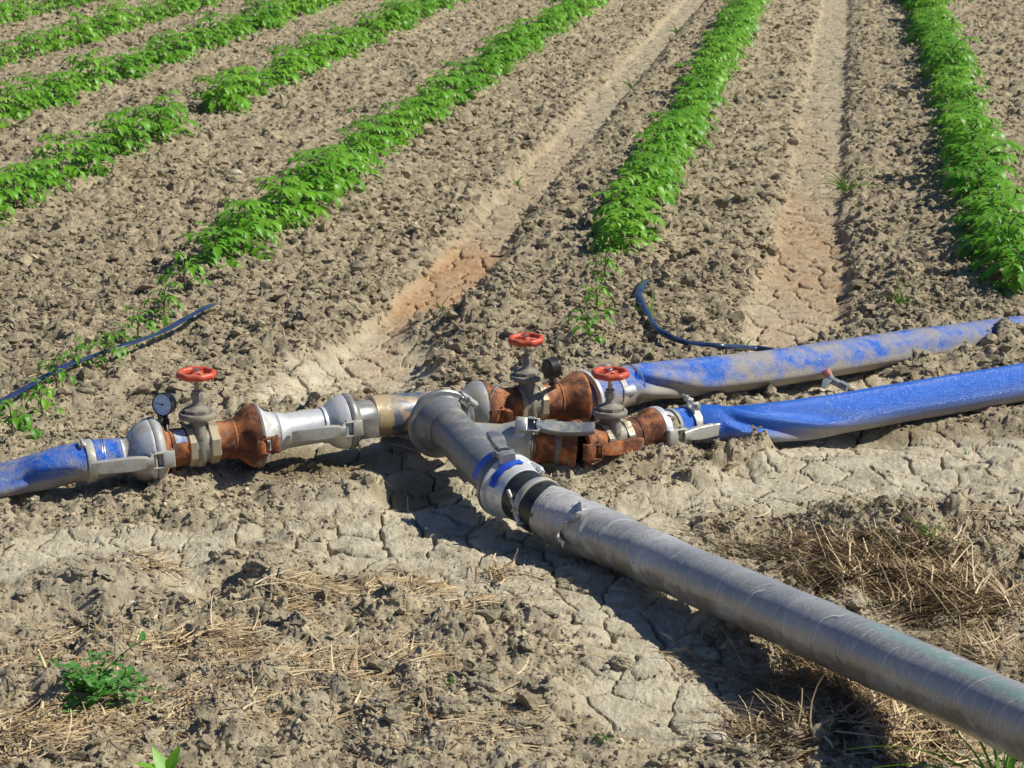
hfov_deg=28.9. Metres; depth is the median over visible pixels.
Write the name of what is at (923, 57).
tomato plant
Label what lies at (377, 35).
tomato plant
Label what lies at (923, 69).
tomato plant
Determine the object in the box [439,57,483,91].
tomato plant
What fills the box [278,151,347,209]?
tomato plant
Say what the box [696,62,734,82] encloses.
tomato plant
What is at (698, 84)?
tomato plant
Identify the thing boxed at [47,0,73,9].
tomato plant
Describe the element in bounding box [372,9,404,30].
tomato plant
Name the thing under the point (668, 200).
tomato plant
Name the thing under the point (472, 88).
tomato plant
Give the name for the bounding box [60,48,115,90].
tomato plant
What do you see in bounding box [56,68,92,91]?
tomato plant
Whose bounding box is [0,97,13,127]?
tomato plant
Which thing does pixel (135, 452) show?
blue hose
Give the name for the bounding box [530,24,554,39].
tomato plant
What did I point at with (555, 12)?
tomato plant
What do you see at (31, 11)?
tomato plant
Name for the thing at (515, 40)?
tomato plant
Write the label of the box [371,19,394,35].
tomato plant
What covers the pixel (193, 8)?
tomato plant
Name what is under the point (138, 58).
tomato plant
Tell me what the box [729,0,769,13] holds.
tomato plant
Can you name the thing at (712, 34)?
tomato plant
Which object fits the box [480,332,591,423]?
gate valve
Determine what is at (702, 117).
tomato plant
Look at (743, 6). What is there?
tomato plant
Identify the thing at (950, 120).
tomato plant
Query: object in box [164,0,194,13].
tomato plant
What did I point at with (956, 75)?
tomato plant
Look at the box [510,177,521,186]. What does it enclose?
grass tuft
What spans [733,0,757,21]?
tomato plant
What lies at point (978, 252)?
tomato plant
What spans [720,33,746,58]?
tomato plant
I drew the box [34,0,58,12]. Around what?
tomato plant
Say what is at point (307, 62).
tomato plant
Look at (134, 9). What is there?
tomato plant
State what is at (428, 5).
tomato plant
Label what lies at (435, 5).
tomato plant
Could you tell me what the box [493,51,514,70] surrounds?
tomato plant
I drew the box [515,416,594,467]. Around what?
rusty coupling
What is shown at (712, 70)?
tomato plant
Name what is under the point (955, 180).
tomato plant
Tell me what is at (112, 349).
tomato seedling
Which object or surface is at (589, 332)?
tomato seedling
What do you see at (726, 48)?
tomato plant
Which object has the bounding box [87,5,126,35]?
tomato plant
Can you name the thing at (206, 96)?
tomato plant
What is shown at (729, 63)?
tomato plant
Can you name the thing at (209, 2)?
tomato plant
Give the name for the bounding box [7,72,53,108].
tomato plant
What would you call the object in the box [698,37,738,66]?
tomato plant
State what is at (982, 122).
tomato plant
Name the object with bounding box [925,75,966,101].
tomato plant
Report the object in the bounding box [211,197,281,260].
tomato plant
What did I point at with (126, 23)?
tomato plant
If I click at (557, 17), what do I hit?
tomato plant
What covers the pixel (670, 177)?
tomato plant
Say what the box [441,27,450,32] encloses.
stone
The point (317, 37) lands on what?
tomato plant
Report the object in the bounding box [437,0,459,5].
tomato plant
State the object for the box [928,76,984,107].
tomato plant
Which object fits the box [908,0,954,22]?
tomato plant
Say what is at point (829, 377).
hose tap
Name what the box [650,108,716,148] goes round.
tomato plant
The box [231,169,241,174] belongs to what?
stone
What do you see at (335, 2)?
tomato plant
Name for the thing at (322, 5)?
tomato plant
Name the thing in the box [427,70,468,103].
tomato plant
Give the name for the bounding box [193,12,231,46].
tomato plant
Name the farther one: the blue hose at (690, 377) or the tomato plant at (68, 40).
the tomato plant at (68, 40)
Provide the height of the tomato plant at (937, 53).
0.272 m
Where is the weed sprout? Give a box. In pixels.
[133,745,183,767]
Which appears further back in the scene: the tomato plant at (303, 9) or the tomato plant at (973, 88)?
the tomato plant at (303, 9)
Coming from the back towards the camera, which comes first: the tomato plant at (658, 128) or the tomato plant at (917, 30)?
the tomato plant at (917, 30)
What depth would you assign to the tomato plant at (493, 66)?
13.68 m
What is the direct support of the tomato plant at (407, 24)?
on the ground
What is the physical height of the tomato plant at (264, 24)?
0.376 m
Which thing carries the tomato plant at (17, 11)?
on the ground
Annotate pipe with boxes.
[251,395,362,467]
[340,391,431,449]
[380,389,533,488]
[458,380,513,422]
[472,430,1023,762]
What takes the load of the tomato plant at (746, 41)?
on the ground
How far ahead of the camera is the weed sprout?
3.77 m
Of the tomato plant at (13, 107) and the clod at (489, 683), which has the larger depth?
the tomato plant at (13, 107)
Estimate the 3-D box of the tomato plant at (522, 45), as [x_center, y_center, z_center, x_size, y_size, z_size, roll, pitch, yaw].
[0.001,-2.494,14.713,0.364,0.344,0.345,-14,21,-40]
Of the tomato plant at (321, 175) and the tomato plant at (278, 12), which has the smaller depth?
the tomato plant at (321, 175)
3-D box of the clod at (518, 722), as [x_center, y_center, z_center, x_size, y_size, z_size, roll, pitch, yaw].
[0.006,0.689,4.009,0.061,0.038,0.051,0,16,0]
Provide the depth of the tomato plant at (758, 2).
17.87 m
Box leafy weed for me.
[37,631,161,717]
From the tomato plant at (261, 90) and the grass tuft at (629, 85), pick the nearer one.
the tomato plant at (261, 90)
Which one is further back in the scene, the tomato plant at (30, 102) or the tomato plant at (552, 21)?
the tomato plant at (552, 21)
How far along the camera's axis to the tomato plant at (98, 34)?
16.31 m
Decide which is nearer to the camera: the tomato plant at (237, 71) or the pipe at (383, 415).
the pipe at (383, 415)
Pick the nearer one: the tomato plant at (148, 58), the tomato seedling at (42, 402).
the tomato seedling at (42, 402)
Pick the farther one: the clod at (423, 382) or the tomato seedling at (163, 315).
the tomato seedling at (163, 315)
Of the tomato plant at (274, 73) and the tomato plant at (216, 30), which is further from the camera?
the tomato plant at (216, 30)
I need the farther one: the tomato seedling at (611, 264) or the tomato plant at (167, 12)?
the tomato plant at (167, 12)
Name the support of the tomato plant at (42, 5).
on the ground
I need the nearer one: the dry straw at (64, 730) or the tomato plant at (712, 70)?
the dry straw at (64, 730)
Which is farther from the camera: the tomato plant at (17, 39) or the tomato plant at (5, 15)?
the tomato plant at (5, 15)
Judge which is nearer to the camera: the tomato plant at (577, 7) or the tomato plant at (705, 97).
the tomato plant at (705, 97)
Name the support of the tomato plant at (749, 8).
on the ground
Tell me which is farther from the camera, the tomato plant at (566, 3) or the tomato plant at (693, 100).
the tomato plant at (566, 3)
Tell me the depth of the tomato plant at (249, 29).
16.57 m
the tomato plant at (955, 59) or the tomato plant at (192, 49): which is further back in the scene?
the tomato plant at (192, 49)
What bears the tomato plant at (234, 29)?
on the ground
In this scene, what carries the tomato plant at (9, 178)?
on the ground
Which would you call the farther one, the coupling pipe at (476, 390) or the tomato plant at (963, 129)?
the tomato plant at (963, 129)
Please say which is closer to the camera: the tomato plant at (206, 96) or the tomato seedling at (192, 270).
the tomato seedling at (192, 270)
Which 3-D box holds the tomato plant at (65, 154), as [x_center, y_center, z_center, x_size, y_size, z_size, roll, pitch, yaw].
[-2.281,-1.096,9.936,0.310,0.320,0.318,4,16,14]
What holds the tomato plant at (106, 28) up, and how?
on the ground
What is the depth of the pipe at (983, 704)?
4.29 m
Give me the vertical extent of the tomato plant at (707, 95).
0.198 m
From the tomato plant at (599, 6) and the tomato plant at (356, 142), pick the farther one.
the tomato plant at (599, 6)
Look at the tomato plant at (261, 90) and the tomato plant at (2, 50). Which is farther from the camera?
the tomato plant at (2, 50)
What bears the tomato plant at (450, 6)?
on the ground
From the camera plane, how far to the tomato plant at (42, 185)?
9.46 m
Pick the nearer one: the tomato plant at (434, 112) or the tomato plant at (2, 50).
the tomato plant at (434, 112)
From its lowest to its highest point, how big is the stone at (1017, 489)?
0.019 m
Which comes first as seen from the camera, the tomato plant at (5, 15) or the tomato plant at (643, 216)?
the tomato plant at (643, 216)
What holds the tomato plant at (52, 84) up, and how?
on the ground
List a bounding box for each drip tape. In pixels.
[0,303,216,404]
[635,279,773,350]
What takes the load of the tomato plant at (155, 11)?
on the ground
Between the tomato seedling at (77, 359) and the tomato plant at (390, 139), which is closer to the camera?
the tomato seedling at (77, 359)
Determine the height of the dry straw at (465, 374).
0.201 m
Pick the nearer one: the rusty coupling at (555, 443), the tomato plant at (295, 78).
the rusty coupling at (555, 443)
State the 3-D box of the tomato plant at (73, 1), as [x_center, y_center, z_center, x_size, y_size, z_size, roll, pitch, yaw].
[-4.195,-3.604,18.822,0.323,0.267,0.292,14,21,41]
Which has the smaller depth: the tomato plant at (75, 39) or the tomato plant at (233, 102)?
the tomato plant at (233, 102)
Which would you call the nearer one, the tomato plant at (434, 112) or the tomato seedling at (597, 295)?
the tomato seedling at (597, 295)
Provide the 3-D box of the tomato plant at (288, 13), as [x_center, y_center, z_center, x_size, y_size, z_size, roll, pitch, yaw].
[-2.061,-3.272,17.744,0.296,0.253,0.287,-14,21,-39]
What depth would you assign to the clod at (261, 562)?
4.80 m
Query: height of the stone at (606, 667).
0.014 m
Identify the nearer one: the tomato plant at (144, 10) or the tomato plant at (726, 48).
the tomato plant at (726, 48)
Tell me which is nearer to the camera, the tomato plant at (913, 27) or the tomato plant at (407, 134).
the tomato plant at (407, 134)
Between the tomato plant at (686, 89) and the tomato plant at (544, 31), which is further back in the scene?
the tomato plant at (544, 31)
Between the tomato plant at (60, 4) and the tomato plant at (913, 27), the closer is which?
the tomato plant at (913, 27)
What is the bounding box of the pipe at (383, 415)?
[340,391,431,449]
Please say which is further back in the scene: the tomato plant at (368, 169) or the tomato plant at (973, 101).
the tomato plant at (973, 101)
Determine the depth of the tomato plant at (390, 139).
10.74 m
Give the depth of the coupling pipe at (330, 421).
5.61 m
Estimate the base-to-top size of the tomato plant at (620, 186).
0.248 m
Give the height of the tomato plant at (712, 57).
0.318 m
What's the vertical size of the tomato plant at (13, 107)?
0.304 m
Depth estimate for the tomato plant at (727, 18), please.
15.88 m
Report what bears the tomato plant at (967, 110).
on the ground
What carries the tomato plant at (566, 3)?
on the ground
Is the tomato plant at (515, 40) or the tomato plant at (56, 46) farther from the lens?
the tomato plant at (56, 46)
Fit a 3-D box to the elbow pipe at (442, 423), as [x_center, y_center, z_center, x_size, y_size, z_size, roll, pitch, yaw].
[-0.073,0.151,5.552,0.356,0.206,0.698,-8,18,-26]
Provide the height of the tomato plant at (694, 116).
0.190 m
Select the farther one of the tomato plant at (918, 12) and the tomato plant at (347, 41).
the tomato plant at (918, 12)
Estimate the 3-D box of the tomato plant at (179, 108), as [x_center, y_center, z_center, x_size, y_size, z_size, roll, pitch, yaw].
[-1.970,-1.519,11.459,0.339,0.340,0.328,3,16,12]
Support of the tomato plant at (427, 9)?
on the ground
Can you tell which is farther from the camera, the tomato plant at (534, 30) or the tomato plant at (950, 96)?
the tomato plant at (534, 30)
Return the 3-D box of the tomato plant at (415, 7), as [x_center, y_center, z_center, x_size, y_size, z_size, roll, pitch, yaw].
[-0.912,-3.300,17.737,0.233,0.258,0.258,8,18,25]
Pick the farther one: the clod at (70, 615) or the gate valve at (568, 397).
the gate valve at (568, 397)
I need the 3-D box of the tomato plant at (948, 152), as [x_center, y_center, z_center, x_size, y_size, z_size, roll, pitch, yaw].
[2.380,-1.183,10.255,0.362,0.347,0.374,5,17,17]
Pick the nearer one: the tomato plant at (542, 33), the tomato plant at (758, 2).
the tomato plant at (542, 33)
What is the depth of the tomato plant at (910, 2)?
17.65 m
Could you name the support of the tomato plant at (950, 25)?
on the ground
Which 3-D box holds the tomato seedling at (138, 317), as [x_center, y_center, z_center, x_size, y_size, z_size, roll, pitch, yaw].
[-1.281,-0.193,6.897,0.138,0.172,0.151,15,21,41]
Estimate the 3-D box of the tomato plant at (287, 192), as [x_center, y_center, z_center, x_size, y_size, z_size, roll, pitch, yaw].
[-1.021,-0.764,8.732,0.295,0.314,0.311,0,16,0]
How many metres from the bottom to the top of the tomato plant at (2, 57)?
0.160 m
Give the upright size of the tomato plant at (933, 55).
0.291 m
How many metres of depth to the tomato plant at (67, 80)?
12.93 m
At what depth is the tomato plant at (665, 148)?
9.74 m
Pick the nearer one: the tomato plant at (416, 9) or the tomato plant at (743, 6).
the tomato plant at (743, 6)
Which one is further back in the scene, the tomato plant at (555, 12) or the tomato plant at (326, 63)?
the tomato plant at (555, 12)
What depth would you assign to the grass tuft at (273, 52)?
15.21 m
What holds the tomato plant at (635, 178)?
on the ground
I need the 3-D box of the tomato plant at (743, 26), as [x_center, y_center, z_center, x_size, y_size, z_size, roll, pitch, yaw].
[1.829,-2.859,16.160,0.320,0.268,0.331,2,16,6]
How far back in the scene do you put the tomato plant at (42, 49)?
15.25 m
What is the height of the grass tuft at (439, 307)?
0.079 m
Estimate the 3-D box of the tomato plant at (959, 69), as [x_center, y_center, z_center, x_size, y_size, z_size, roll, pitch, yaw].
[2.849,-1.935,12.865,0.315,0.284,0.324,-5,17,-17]
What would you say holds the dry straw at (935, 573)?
on the ground
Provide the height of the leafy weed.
0.134 m
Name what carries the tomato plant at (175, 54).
on the ground
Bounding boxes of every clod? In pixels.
[62,563,92,581]
[64,612,84,621]
[241,551,278,574]
[363,694,393,713]
[415,377,433,387]
[427,695,466,718]
[463,672,505,694]
[500,716,527,731]
[608,654,630,670]
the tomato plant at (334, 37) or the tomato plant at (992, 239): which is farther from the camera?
the tomato plant at (334, 37)
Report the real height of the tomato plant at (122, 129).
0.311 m
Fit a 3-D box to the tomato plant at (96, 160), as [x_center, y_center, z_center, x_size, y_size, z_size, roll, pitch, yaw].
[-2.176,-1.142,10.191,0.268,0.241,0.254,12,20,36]
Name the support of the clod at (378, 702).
on the ground
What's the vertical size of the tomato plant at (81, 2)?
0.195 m
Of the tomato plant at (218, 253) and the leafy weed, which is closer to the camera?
the leafy weed
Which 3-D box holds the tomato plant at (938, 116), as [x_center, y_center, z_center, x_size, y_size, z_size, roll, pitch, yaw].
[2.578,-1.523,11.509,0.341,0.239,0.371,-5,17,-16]
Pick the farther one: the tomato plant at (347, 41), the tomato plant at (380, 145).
the tomato plant at (347, 41)
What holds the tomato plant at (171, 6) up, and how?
on the ground
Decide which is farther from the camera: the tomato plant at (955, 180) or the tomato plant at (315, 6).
the tomato plant at (315, 6)
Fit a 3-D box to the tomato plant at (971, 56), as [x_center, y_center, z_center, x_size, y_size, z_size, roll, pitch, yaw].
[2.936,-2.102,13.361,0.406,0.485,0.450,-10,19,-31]
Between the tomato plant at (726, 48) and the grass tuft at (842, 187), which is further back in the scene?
the tomato plant at (726, 48)
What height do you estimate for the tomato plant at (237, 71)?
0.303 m
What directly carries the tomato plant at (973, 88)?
on the ground
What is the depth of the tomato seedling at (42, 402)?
6.05 m
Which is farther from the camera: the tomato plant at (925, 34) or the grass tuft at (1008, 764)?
the tomato plant at (925, 34)
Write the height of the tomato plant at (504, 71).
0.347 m
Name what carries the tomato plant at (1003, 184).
on the ground
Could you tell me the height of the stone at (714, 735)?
0.020 m
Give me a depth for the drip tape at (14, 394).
6.56 m
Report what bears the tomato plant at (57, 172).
on the ground
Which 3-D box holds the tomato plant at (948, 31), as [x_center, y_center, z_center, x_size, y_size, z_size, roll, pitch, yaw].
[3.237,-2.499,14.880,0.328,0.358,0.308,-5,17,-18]
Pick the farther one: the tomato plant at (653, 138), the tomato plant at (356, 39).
the tomato plant at (356, 39)
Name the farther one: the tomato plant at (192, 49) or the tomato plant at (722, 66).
the tomato plant at (192, 49)
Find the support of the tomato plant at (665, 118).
on the ground
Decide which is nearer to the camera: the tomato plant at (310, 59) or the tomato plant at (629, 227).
the tomato plant at (629, 227)
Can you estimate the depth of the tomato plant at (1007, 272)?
7.56 m
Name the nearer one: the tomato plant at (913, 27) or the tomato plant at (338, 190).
the tomato plant at (338, 190)
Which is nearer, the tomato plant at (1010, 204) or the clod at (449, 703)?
the clod at (449, 703)
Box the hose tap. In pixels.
[821,368,849,390]
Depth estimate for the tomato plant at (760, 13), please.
17.74 m
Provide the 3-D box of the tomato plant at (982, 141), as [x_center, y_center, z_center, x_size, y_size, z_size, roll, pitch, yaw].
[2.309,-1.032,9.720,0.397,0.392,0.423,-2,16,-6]
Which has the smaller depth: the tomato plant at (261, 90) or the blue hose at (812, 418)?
the blue hose at (812, 418)
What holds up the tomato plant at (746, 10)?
on the ground
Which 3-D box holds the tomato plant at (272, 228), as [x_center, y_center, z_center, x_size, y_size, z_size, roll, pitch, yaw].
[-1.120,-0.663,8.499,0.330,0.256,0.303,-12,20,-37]
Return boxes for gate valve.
[147,366,279,478]
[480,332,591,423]
[572,366,666,466]
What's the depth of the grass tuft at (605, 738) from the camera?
3.96 m
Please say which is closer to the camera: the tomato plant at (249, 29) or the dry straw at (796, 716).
the dry straw at (796, 716)
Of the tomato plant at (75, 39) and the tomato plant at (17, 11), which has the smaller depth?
the tomato plant at (75, 39)
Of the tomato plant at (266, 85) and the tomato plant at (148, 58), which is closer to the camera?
the tomato plant at (266, 85)
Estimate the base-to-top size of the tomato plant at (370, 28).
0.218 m
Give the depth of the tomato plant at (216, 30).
16.06 m
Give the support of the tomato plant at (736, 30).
on the ground
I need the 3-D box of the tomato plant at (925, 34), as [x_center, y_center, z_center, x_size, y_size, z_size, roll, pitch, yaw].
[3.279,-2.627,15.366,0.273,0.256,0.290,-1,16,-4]
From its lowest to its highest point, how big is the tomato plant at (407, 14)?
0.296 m
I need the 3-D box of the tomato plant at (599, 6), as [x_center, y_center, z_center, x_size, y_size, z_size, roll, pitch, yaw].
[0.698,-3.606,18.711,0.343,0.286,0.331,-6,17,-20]
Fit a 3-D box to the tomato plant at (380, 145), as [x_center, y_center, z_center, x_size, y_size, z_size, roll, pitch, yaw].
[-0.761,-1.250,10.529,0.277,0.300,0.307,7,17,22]
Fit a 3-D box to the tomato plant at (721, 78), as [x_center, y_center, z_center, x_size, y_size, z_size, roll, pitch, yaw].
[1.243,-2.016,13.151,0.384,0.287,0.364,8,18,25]
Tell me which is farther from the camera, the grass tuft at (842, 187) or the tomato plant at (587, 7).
the tomato plant at (587, 7)
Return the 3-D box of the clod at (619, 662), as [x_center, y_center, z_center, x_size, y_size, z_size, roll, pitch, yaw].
[0.236,0.609,4.342,0.050,0.036,0.045,0,16,0]
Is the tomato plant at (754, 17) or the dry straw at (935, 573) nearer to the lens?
the dry straw at (935, 573)
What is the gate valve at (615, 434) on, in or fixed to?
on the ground
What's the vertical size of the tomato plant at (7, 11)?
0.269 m
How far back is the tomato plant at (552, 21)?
16.25 m
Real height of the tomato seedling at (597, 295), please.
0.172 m
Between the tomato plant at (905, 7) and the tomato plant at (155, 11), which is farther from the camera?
the tomato plant at (905, 7)
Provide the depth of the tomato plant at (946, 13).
16.05 m
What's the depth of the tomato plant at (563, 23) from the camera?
16.75 m
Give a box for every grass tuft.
[262,37,288,54]
[431,295,450,308]
[435,672,454,685]
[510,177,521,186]
[591,728,614,743]
[621,76,640,87]
[635,288,655,316]
[664,22,684,34]
[814,165,880,194]
[847,668,1023,767]
[874,279,932,304]
[907,512,949,543]
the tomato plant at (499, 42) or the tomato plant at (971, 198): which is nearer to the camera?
the tomato plant at (971, 198)
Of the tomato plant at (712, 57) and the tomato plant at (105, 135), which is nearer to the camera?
the tomato plant at (105, 135)
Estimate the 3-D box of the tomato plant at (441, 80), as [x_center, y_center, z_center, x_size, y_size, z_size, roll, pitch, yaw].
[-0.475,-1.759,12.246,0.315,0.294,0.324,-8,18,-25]
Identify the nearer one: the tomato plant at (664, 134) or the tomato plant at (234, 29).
the tomato plant at (664, 134)
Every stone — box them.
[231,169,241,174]
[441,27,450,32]
[602,664,609,669]
[706,731,726,742]
[1013,486,1021,492]
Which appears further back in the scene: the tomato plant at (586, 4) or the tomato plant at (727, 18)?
the tomato plant at (586, 4)
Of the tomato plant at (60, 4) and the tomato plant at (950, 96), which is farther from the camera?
the tomato plant at (60, 4)
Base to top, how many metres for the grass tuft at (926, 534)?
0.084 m
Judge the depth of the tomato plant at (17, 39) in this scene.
14.96 m
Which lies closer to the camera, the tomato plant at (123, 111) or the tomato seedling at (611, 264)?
the tomato seedling at (611, 264)
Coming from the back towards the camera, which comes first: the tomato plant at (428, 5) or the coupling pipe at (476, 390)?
the tomato plant at (428, 5)
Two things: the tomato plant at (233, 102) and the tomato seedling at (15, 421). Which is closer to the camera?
the tomato seedling at (15, 421)
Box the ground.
[0,0,1023,767]
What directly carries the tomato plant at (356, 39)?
on the ground
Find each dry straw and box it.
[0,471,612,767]
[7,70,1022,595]
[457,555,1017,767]
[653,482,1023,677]
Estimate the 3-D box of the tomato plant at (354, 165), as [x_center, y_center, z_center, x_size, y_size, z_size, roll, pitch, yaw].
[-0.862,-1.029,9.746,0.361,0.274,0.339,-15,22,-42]
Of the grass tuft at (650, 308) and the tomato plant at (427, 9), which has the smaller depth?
the grass tuft at (650, 308)
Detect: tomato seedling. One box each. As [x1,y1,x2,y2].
[0,398,42,439]
[20,378,65,424]
[32,353,76,391]
[62,337,91,368]
[77,332,130,369]
[99,322,135,347]
[119,305,161,337]
[140,282,183,326]
[157,251,210,285]
[564,308,612,343]
[580,277,616,314]
[585,248,622,282]
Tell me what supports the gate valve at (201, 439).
on the ground
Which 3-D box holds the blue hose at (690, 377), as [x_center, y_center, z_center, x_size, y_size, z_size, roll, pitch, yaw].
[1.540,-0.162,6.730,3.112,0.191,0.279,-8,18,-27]
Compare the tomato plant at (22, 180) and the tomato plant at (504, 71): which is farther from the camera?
the tomato plant at (504, 71)
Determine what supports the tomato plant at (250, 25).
on the ground
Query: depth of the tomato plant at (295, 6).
18.23 m
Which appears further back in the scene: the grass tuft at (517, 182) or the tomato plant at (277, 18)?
the tomato plant at (277, 18)
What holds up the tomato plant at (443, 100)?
on the ground
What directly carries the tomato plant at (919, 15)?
on the ground
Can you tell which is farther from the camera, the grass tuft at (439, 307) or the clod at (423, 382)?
the grass tuft at (439, 307)
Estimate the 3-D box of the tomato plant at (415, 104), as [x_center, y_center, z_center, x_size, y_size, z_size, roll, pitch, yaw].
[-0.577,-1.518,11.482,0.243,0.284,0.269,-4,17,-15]
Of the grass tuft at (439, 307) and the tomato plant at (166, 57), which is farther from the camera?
the tomato plant at (166, 57)
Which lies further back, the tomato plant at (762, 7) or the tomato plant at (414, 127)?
the tomato plant at (762, 7)
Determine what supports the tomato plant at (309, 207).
on the ground
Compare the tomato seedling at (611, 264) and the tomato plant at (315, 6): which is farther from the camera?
the tomato plant at (315, 6)
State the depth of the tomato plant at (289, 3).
17.97 m
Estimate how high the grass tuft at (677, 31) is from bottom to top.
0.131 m
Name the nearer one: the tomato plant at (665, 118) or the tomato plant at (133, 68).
the tomato plant at (665, 118)
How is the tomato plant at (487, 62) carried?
on the ground
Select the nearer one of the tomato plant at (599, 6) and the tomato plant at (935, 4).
the tomato plant at (935, 4)
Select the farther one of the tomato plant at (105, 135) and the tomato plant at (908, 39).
the tomato plant at (908, 39)
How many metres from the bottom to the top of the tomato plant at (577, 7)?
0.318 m
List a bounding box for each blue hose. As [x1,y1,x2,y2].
[0,418,175,496]
[573,315,1023,421]
[649,363,1023,445]
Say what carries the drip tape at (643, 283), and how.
on the ground
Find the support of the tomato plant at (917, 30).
on the ground
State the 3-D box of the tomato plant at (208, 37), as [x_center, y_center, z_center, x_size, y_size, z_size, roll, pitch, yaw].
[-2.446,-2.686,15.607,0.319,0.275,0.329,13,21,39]
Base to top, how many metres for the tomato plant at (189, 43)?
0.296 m
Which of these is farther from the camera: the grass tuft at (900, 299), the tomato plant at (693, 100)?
the tomato plant at (693, 100)
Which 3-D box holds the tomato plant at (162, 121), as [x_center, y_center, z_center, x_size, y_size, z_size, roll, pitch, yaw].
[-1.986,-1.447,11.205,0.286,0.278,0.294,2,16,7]
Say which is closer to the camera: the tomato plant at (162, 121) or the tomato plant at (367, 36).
the tomato plant at (162, 121)
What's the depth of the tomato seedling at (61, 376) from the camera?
6.27 m
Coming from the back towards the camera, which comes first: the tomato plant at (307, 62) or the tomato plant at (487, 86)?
the tomato plant at (307, 62)
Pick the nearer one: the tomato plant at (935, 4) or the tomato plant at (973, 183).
the tomato plant at (973, 183)
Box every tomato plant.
[0,0,11,25]
[0,0,29,21]
[0,3,20,22]
[0,41,24,65]
[0,56,8,67]
[0,81,35,120]
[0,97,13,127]
[0,162,44,208]
[0,171,27,225]
[1,159,58,202]
[6,36,39,59]
[6,89,48,115]
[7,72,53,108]
[10,0,39,19]
[17,29,52,55]
[24,158,70,191]
[26,3,47,14]
[30,72,80,107]
[31,130,90,182]
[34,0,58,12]
[34,28,66,51]
[38,72,87,101]
[41,25,76,47]
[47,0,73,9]
[53,0,84,7]
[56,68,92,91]
[57,11,98,44]
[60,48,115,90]
[64,137,116,176]
[70,19,105,42]
[75,0,86,4]
[75,132,118,163]
[86,113,150,156]
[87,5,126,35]
[90,16,117,36]
[91,59,121,84]
[96,0,137,32]
[100,53,149,79]
[106,106,160,147]
[112,5,146,27]
[119,53,152,75]
[124,45,160,70]
[131,6,155,22]
[135,0,167,21]
[135,104,182,141]
[139,40,175,64]
[144,31,191,63]
[146,89,200,135]
[153,6,171,16]
[155,0,184,17]
[162,30,196,57]
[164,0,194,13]
[172,0,200,11]
[174,34,202,51]
[177,221,250,271]
[179,25,217,49]
[182,0,222,8]
[187,73,249,114]
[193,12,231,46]
[201,27,231,42]
[207,74,259,109]
[208,200,281,242]
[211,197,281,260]
[217,17,247,40]
[217,65,261,98]
[224,13,253,34]
[225,13,258,34]
[235,0,278,30]
[239,71,273,95]
[241,69,277,88]
[245,7,284,28]
[250,175,312,231]
[253,0,286,24]
[256,178,335,223]
[260,64,292,85]
[261,49,308,84]
[269,0,299,19]
[272,4,296,22]
[272,45,316,75]
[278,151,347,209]
[283,146,353,197]
[284,0,309,14]
[287,0,322,14]
[287,48,320,72]
[291,35,330,68]
[294,0,324,11]
[300,31,341,60]
[301,144,368,191]
[306,0,331,7]
[316,35,347,60]
[317,0,340,6]
[317,22,361,58]
[324,143,380,181]
[333,128,384,167]
[335,27,367,51]
[347,115,402,153]
[347,120,389,160]
[349,26,375,47]
[351,12,385,43]
[355,19,382,37]
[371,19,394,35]
[371,107,413,145]
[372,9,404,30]
[374,97,430,137]
[375,0,417,26]
[379,1,417,30]
[391,0,423,23]
[392,95,433,129]
[400,92,445,124]
[402,0,423,19]
[408,0,436,13]
[412,2,434,18]
[412,84,452,118]
[413,77,462,112]
[421,0,442,11]
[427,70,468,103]
[428,0,457,9]
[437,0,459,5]
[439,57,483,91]
[445,72,486,100]
[455,66,493,88]
[463,55,506,85]
[473,40,518,74]
[474,54,504,77]
[478,33,521,64]
[487,23,535,60]
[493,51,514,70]
[502,16,548,51]
[502,30,533,53]
[513,23,543,46]
[517,24,551,43]
[529,7,566,31]
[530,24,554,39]
[534,13,564,36]
[540,7,566,26]
[544,5,573,31]
[549,0,581,18]
[556,3,580,23]
[557,1,577,19]
[560,0,596,16]
[565,0,597,14]
[579,0,603,9]
[586,197,665,242]
[590,209,654,255]
[591,181,662,229]
[603,165,674,215]
[613,153,676,205]
[621,150,686,200]
[624,131,686,176]
[624,141,689,185]
[635,131,692,159]
[643,112,703,150]
[645,117,696,165]
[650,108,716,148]
[667,85,712,118]
[669,89,718,122]
[670,57,726,91]
[673,105,709,132]
[674,76,728,106]
[675,113,698,134]
[679,72,718,98]
[682,88,717,109]
[688,61,726,94]
[691,46,732,81]
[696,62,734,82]
[698,35,740,71]
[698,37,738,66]
[699,27,739,59]
[704,22,747,52]
[707,7,752,43]
[707,55,734,74]
[711,13,753,47]
[715,0,759,33]
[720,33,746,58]
[721,6,756,34]
[724,0,760,25]
[725,16,754,36]
[727,0,760,10]
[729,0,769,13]
[731,0,762,16]
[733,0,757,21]
[735,7,758,26]
[902,0,946,18]
[902,2,914,11]
[902,11,942,34]
[904,13,948,43]
[906,17,952,45]
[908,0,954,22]
[908,8,943,25]
[912,0,953,24]
[912,7,950,21]
[915,7,958,36]
[915,32,967,61]
[917,30,951,46]
[917,43,977,77]
[920,36,984,85]
[920,46,965,71]
[921,41,963,63]
[922,21,968,48]
[923,27,966,55]
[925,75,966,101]
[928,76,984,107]
[928,101,977,127]
[929,64,971,90]
[929,65,980,96]
[930,47,972,81]
[932,102,993,154]
[934,145,1012,197]
[937,105,1022,177]
[937,122,1006,168]
[938,82,982,112]
[938,108,990,138]
[939,122,1001,155]
[940,130,1023,187]
[942,98,996,125]
[945,187,1023,235]
[946,84,993,114]
[946,161,1012,212]
[953,176,1023,223]
[953,207,1023,262]
[956,190,1023,247]
[961,212,1023,271]
[976,241,1023,295]
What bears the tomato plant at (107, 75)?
on the ground

